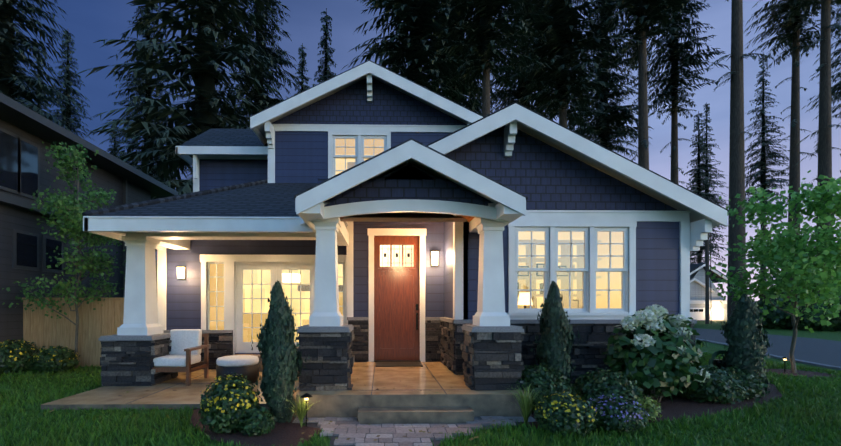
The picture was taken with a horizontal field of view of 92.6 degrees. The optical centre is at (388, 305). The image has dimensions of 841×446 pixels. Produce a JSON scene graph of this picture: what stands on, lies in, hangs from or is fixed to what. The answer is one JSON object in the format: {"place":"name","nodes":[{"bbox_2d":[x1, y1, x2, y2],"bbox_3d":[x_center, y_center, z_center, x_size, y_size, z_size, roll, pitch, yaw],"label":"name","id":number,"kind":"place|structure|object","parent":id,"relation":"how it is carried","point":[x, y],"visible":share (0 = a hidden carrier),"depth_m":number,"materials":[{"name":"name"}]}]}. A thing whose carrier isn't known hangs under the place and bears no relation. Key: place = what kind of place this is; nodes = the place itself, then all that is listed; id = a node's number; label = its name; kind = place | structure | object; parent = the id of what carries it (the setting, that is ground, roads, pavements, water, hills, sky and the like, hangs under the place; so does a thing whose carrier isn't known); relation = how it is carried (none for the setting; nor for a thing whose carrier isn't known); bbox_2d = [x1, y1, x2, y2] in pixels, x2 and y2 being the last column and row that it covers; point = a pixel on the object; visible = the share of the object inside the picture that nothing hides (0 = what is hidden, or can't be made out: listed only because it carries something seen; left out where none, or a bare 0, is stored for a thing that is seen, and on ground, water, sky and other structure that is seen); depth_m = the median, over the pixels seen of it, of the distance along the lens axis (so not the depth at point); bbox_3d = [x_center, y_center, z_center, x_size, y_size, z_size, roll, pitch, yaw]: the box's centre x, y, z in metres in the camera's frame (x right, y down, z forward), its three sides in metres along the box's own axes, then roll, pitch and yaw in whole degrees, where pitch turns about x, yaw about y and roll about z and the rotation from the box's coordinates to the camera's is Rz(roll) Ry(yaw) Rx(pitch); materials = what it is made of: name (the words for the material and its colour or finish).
{"place":"outdoors","nodes":[
{"label":"outdoors","id":0,"kind":"place"},
{"bbox_2d":[113,78,685,373],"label":"house walls","id":1,"kind":"structure","parent":0,"point":[540,174],"depth_m":7.19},
{"bbox_2d":[82,60,728,222],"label":"house roofs","id":2,"kind":"structure","parent":1,"relation":"on","point":[262,198],"depth_m":6.69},
{"bbox_2d":[307,416,515,445],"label":"paver path","id":3,"kind":"structure","parent":0,"point":[343,429],"depth_m":4.29,"materials":[{"name":"grey stone"}]},
{"bbox_2d":[0,321,840,445],"bbox_3d":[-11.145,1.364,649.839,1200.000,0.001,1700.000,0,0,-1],"label":"lawn","id":4,"kind":"structure","parent":0,"point":[711,348],"depth_m":4.61,"materials":[{"name":"plant"}]},
{"bbox_2d":[0,338,40,374],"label":"flowering bush","id":5,"kind":"object","parent":4,"relation":"on","point":[8,364],"visible":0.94,"depth_m":7.92,"materials":[{"name":"green plant"}]},
{"bbox_2d":[0,340,40,360],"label":"flowers","id":6,"kind":"object","parent":5,"relation":"on","point":[15,358],"visible":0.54,"depth_m":7.89,"materials":[{"name":"yellow plant"}]},
{"bbox_2d":[24,346,80,372],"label":"flowering bush","id":7,"kind":"object","parent":4,"relation":"on","point":[45,362],"visible":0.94,"depth_m":8.11,"materials":[{"name":"green plant"}]},
{"bbox_2d":[29,346,77,361],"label":"flowers","id":8,"kind":"object","parent":7,"relation":"on","point":[53,355],"visible":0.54,"depth_m":8.08,"materials":[{"name":"yellow plant"}]},
{"bbox_2d":[2,140,125,368],"bbox_3d":[-6.798,-1.082,8.530,2.360,4.994,2.106,0,0,-1],"label":"tree","id":9,"kind":"object","parent":4,"relation":"on","point":[73,208],"depth_m":8.49,"materials":[{"name":"green plant"}]},
{"bbox_2d":[22,298,123,367],"bbox_3d":[-9.413,0.589,8.818,9.340,1.550,0.150,0,0,-1],"label":"fence","id":10,"kind":"object","parent":4,"relation":"on","point":[40,328],"visible":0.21,"depth_m":8.82,"materials":[{"name":"brown wood"}]},
{"bbox_2d":[0,93,177,343],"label":"neighbour house","id":11,"kind":"structure","parent":4,"relation":"on","point":[25,132],"depth_m":9.06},
{"bbox_2d":[50,375,520,445],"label":"fallen leaves","id":12,"kind":"object","parent":4,"relation":"on","point":[472,438],"visible":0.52,"depth_m":4.50,"materials":[{"name":"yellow plant"}]},
{"bbox_2d":[41,354,530,423],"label":"porch floors","id":13,"kind":"structure","parent":4,"relation":"on","point":[406,400],"depth_m":5.22,"materials":[{"name":"beige concrete"}]},
{"bbox_2d":[145,333,209,385],"bbox_3d":[-3.585,0.894,6.838,0.715,0.800,0.750,0,0,-1],"label":"armchair","id":14,"kind":"object","parent":13,"relation":"on","point":[189,370],"visible":0.56,"depth_m":6.59,"materials":[{"name":"brown wood"}]},
{"bbox_2d":[153,329,201,366],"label":"chair cushions","id":15,"kind":"object","parent":14,"relation":"on","point":[182,339],"visible":0.85,"depth_m":6.99,"materials":[{"name":"white fabric"}]},
{"bbox_2d":[216,363,258,383],"bbox_3d":[-2.579,1.144,6.841,0.700,0.300,0.700,0,0,-1],"label":"ottoman","id":16,"kind":"object","parent":13,"relation":"on","point":[250,372],"visible":0.58,"depth_m":6.58,"materials":[{"name":"wicker"}]},
{"bbox_2d":[216,355,258,366],"bbox_3d":[-2.579,0.934,6.841,0.680,0.120,0.680,0,0,-1],"label":"ottoman cushion","id":17,"kind":"object","parent":16,"relation":"on","point":[236,360],"visible":0.94,"depth_m":6.60,"materials":[{"name":"white fabric"}]},
{"bbox_2d":[100,320,695,391],"bbox_3d":[0.054,0.844,6.709,9.592,1.134,3.295,0,0,-1],"label":"stone veneer","id":18,"kind":"object","parent":13,"relation":"on","point":[487,360],"visible":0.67,"depth_m":6.27,"materials":[{"name":"grey stone"}]},
{"bbox_2d":[98,317,696,340],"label":"stone caps","id":19,"kind":"object","parent":18,"relation":"on","point":[468,325],"visible":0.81,"depth_m":6.26,"materials":[{"name":"grey stone"}]},
{"bbox_2d":[83,61,726,361],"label":"house trim","id":20,"kind":"structure","parent":4,"relation":"on","point":[145,293],"depth_m":6.35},
{"bbox_2d":[176,250,438,279],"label":"wall sconces","id":21,"kind":"object","parent":20,"relation":"attached to","point":[434,262],"depth_m":7.78,"materials":[{"name":"white glass"}]},
{"bbox_2d":[373,236,419,361],"bbox_3d":[0.154,-0.144,7.803,0.927,2.435,0.131,0,0,-1],"label":"front door","id":22,"kind":"structure","parent":20,"relation":"attached to","point":[396,298],"depth_m":7.81,"materials":[{"name":"brown wood"}]},
{"bbox_2d":[209,139,623,341],"bbox_3d":[0.276,-1.617,8.221,7.748,4.742,2.360,0,0,19],"label":"window glass","id":23,"kind":"object","parent":20,"relation":"on","point":[518,267],"visible":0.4,"depth_m":6.45,"materials":[{"name":"clear glass"}]},
{"bbox_2d":[210,139,622,341],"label":"lit rooms","id":24,"kind":"object","parent":20,"relation":"in","point":[522,275],"depth_m":7.98,"materials":[{"name":"yellow"}]},
{"bbox_2d":[282,270,299,282],"bbox_3d":[-2.323,-0.958,9.346,0.500,0.790,0.500,0,0,-1],"label":"chandelier","id":25,"kind":"object","parent":24,"relation":"hanging from","point":[284,276],"depth_m":9.13,"materials":[{"name":"white metal"}]},
{"bbox_2d":[0,0,831,319],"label":"tree trunks","id":26,"kind":"object","parent":4,"relation":"on","point":[206,82],"visible":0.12,"depth_m":30.09,"materials":[{"name":"brown plant"}]},
{"bbox_2d":[31,54,53,120],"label":"fir","id":27,"kind":"object","parent":26,"relation":"on","point":[45,104],"visible":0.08,"depth_m":54.16,"materials":[{"name":"green plant"}]},
{"bbox_2d":[0,0,88,131],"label":"fir","id":28,"kind":"object","parent":26,"relation":"on","point":[24,92],"visible":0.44,"depth_m":29.77,"materials":[{"name":"green plant"}]},
{"bbox_2d":[45,30,93,139],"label":"fir","id":29,"kind":"object","parent":26,"relation":"on","point":[62,115],"visible":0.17,"depth_m":41.38,"materials":[{"name":"green plant"}]},
{"bbox_2d":[107,127,120,158],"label":"fir","id":30,"kind":"object","parent":26,"relation":"on","point":[112,145],"visible":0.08,"depth_m":45.33,"materials":[{"name":"green plant"}]},
{"bbox_2d":[98,4,191,251],"bbox_3d":[-22.582,-18.209,37.483,9.432,28.330,10.450,0,0,-1],"label":"fir","id":31,"kind":"object","parent":26,"relation":"on","point":[130,85],"visible":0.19,"depth_m":37.01,"materials":[{"name":"green plant"}]},
{"bbox_2d":[76,0,300,199],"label":"fir","id":32,"kind":"object","parent":26,"relation":"on","point":[228,18],"visible":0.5,"depth_m":22.76,"materials":[{"name":"green plant"}]},
{"bbox_2d":[190,0,300,174],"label":"fir","id":33,"kind":"object","parent":26,"relation":"on","point":[277,56],"visible":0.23,"depth_m":33.42,"materials":[{"name":"green plant"}]},
{"bbox_2d":[291,45,309,96],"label":"fir","id":34,"kind":"object","parent":26,"relation":"on","point":[303,77],"visible":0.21,"depth_m":49.64,"materials":[{"name":"green plant"}]},
{"bbox_2d":[312,11,336,85],"bbox_3d":[-5.849,-14.484,35.959,6.497,23.429,7.478,0,0,-1],"label":"fir","id":35,"kind":"object","parent":26,"relation":"on","point":[327,18],"visible":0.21,"depth_m":35.75,"materials":[{"name":"green plant"}]},
{"bbox_2d":[340,0,481,110],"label":"fir","id":36,"kind":"object","parent":26,"relation":"attached to","point":[403,12],"visible":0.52,"depth_m":28.87,"materials":[{"name":"green plant"}]},
{"bbox_2d":[422,0,516,114],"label":"fir","id":37,"kind":"object","parent":26,"relation":"on","point":[467,103],"visible":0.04,"depth_m":35.42,"materials":[{"name":"green plant"}]},
{"bbox_2d":[411,0,557,114],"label":"fir","id":38,"kind":"object","parent":26,"relation":"attached to","point":[503,26],"visible":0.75,"depth_m":27.98,"materials":[{"name":"green plant"}]},
{"bbox_2d":[478,1,590,116],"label":"fir","id":39,"kind":"object","parent":26,"relation":"on","point":[510,99],"visible":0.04,"depth_m":39.41,"materials":[{"name":"green plant"}]},
{"bbox_2d":[490,0,645,132],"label":"fir","id":40,"kind":"object","parent":26,"relation":"attached to","point":[549,68],"visible":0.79,"depth_m":31.55,"materials":[{"name":"green plant"}]},
{"bbox_2d":[567,54,599,143],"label":"fir","id":41,"kind":"object","parent":26,"relation":"on","point":[580,111],"depth_m":62.16,"materials":[{"name":"green plant"}]},
{"bbox_2d":[567,0,656,156],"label":"fir","id":42,"kind":"object","parent":26,"relation":"on","point":[617,116],"visible":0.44,"depth_m":43.62,"materials":[{"name":"green plant"}]},
{"bbox_2d":[574,0,703,160],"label":"fir","id":43,"kind":"object","parent":26,"relation":"on","point":[656,13],"visible":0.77,"depth_m":30.03,"materials":[{"name":"green plant"}]},
{"bbox_2d":[629,0,728,185],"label":"fir","id":44,"kind":"object","parent":26,"relation":"on","point":[686,60],"visible":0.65,"depth_m":42.05,"materials":[{"name":"green plant"}]},
{"bbox_2d":[684,113,727,263],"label":"fir","id":45,"kind":"object","parent":26,"relation":"on","point":[693,187],"visible":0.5,"depth_m":52.33,"materials":[{"name":"green plant"}]},
{"bbox_2d":[689,103,728,238],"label":"fir","id":46,"kind":"object","parent":26,"relation":"on","point":[712,199],"visible":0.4,"depth_m":75.48,"materials":[{"name":"green plant"}]},
{"bbox_2d":[706,0,775,136],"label":"fir","id":47,"kind":"object","parent":26,"relation":"on","point":[729,75],"visible":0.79,"depth_m":25.95,"materials":[{"name":"green plant"}]},
{"bbox_2d":[744,54,789,226],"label":"fir","id":48,"kind":"object","parent":26,"relation":"on","point":[756,178],"visible":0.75,"depth_m":60.72,"materials":[{"name":"green plant"}]},
{"bbox_2d":[744,0,840,204],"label":"fir","id":49,"kind":"object","parent":26,"relation":"on","point":[781,11],"visible":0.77,"depth_m":36.77,"materials":[{"name":"green plant"}]},
{"bbox_2d":[753,0,840,187],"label":"fir","id":50,"kind":"object","parent":26,"relation":"on","point":[811,3],"visible":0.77,"depth_m":31.49,"materials":[{"name":"green plant"}]},
{"bbox_2d":[802,6,840,178],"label":"fir","id":51,"kind":"object","parent":26,"relation":"on","point":[835,95],"visible":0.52,"depth_m":41.95,"materials":[{"name":"green plant"}]},
{"bbox_2d":[190,369,835,445],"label":"planting beds","id":52,"kind":"object","parent":4,"relation":"on","point":[287,433],"visible":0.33,"depth_m":4.76,"materials":[{"name":"brown soil"}]},
{"bbox_2d":[195,373,262,433],"bbox_3d":[-1.736,1.063,4.400,0.689,0.665,0.683,0,0,-1],"label":"flowering bush","id":53,"kind":"object","parent":52,"relation":"on","point":[227,420],"depth_m":4.20,"materials":[{"name":"green plant"}]},
{"bbox_2d":[237,406,275,435],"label":"shrub","id":54,"kind":"object","parent":52,"relation":"on","point":[259,421],"visible":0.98,"depth_m":4.17,"materials":[{"name":"green plant"}]},
{"bbox_2d":[251,280,306,422],"bbox_3d":[-1.282,0.531,4.709,0.647,1.666,0.584,0,0,-1],"label":"arborvitae","id":55,"kind":"object","parent":52,"relation":"on","point":[272,337],"depth_m":4.57,"materials":[{"name":"green plant"}]},
{"bbox_2d":[284,394,319,426],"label":"ornamental grass","id":56,"kind":"object","parent":52,"relation":"on","point":[300,410],"depth_m":4.44,"materials":[{"name":"green plant"}]},
{"bbox_2d":[300,393,312,426],"bbox_3d":[-0.927,1.171,4.499,0.150,0.385,0.150,0,0,-1],"label":"path light","id":57,"kind":"object","parent":52,"relation":"on","point":[305,396],"visible":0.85,"depth_m":4.48,"materials":[{"name":"brown metal"}]},
{"bbox_2d":[503,382,543,423],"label":"ornamental grass","id":58,"kind":"object","parent":52,"relation":"on","point":[526,406],"depth_m":4.49,"materials":[{"name":"green plant"}]},
{"bbox_2d":[511,363,576,410],"bbox_3d":[1.998,1.094,5.340,0.970,0.643,0.939,0,0,-1],"label":"boxwood","id":59,"kind":"object","parent":52,"relation":"on","point":[540,377],"visible":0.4,"depth_m":5.09,"materials":[{"name":"green plant"}]},
{"bbox_2d":[570,367,647,402],"bbox_3d":[2.873,1.103,5.299,0.884,0.587,0.894,0,0,-1],"label":"boxwood","id":60,"kind":"object","parent":52,"relation":"on","point":[600,382],"visible":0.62,"depth_m":5.10,"materials":[{"name":"green plant"}]},
{"bbox_2d":[632,397,661,420],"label":"shrub","id":61,"kind":"object","parent":52,"relation":"on","point":[649,405],"visible":0.77,"depth_m":4.67,"materials":[{"name":"green plant"}]},
{"bbox_2d":[601,304,712,402],"bbox_3d":[3.735,0.670,5.615,1.368,1.394,1.030,0,0,-1],"label":"hydrangea","id":62,"kind":"object","parent":52,"relation":"on","point":[669,374],"depth_m":5.37,"materials":[{"name":"green plant"}]},
{"bbox_2d":[678,364,751,404],"bbox_3d":[4.565,1.108,5.756,0.958,0.580,0.928,0,0,-1],"label":"boxwood","id":63,"kind":"object","parent":52,"relation":"on","point":[723,387],"visible":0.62,"depth_m":5.48,"materials":[{"name":"green plant"}]},
{"bbox_2d":[708,350,726,368],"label":"shrub","id":64,"kind":"object","parent":52,"relation":"on","point":[712,360],"visible":0.29,"depth_m":6.39,"materials":[{"name":"green plant"}]},
{"bbox_2d":[713,294,772,386],"bbox_3d":[5.513,0.586,6.213,0.704,1.564,0.756,0,0,-1],"label":"arborvitae","id":65,"kind":"object","parent":52,"relation":"on","point":[749,340],"depth_m":6.04,"materials":[{"name":"green plant"}]},
{"bbox_2d":[717,366,770,401],"bbox_3d":[5.115,1.141,5.978,0.812,0.523,0.798,0,0,-1],"label":"boxwood","id":66,"kind":"object","parent":52,"relation":"on","point":[755,387],"visible":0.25,"depth_m":5.71,"materials":[{"name":"green plant"}]},
{"bbox_2d":[781,357,789,372],"bbox_3d":[7.982,1.191,8.074,0.150,0.345,0.150,0,0,-1],"label":"path light","id":67,"kind":"object","parent":52,"relation":"on","point":[784,358],"visible":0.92,"depth_m":8.08,"materials":[{"name":"brown metal"}]},
{"bbox_2d":[534,390,601,436],"bbox_3d":[1.894,1.159,4.328,0.677,0.460,0.670,0,0,-1],"label":"flowering shrub","id":68,"kind":"object","parent":4,"relation":"on","point":[584,425],"depth_m":4.15,"materials":[{"name":"green plant"}]},
{"bbox_2d":[586,391,649,433],"bbox_3d":[2.498,1.176,4.430,0.685,0.438,0.669,0,0,-1],"label":"flowering shrub","id":69,"kind":"object","parent":4,"relation":"on","point":[614,422],"depth_m":4.25,"materials":[{"name":"plant"}]},
{"bbox_2d":[705,233,711,323],"bbox_3d":[24.217,-2.722,30.329,0.437,9.172,0.247,0,0,17],"label":"trunk","id":70,"kind":"object","parent":4,"relation":"on","point":[706,282],"visible":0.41,"depth_m":30.31,"materials":[{"name":"plant"}]},
{"bbox_2d":[690,262,755,319],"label":"house","id":71,"kind":"structure","parent":4,"relation":"on","point":[697,293],"depth_m":38.45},
{"bbox_2d":[754,295,792,328],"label":"shrub","id":72,"kind":"object","parent":4,"relation":"on","point":[777,315],"visible":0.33,"depth_m":23.68,"materials":[{"name":"green plant"}]},
{"bbox_2d":[706,170,840,372],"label":"tree","id":73,"kind":"object","parent":4,"relation":"on","point":[828,286],"depth_m":7.76,"materials":[{"name":"green plant"}]},
{"bbox_2d":[763,256,815,299],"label":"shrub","id":74,"kind":"object","parent":4,"relation":"on","point":[777,286],"depth_m":45.62,"materials":[{"name":"green plant"}]},
{"bbox_2d":[782,294,840,331],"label":"shrub","id":75,"kind":"object","parent":4,"relation":"on","point":[835,326],"visible":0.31,"depth_m":21.74,"materials":[{"name":"green plant"}]},
{"bbox_2d":[13,0,840,300],"label":"sky","id":76,"kind":"structure","parent":0,"point":[89,21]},
{"bbox_2d":[530,280,582,386],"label":"arborvitae","id":77,"kind":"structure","parent":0,"point":[551,351],"depth_m":5.66,"materials":[{"name":"green plant"}]},
{"bbox_2d":[693,320,840,369],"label":"road","id":78,"kind":"structure","parent":0,"point":[823,353],"depth_m":12.98,"materials":[{"name":"grey asphalt"}]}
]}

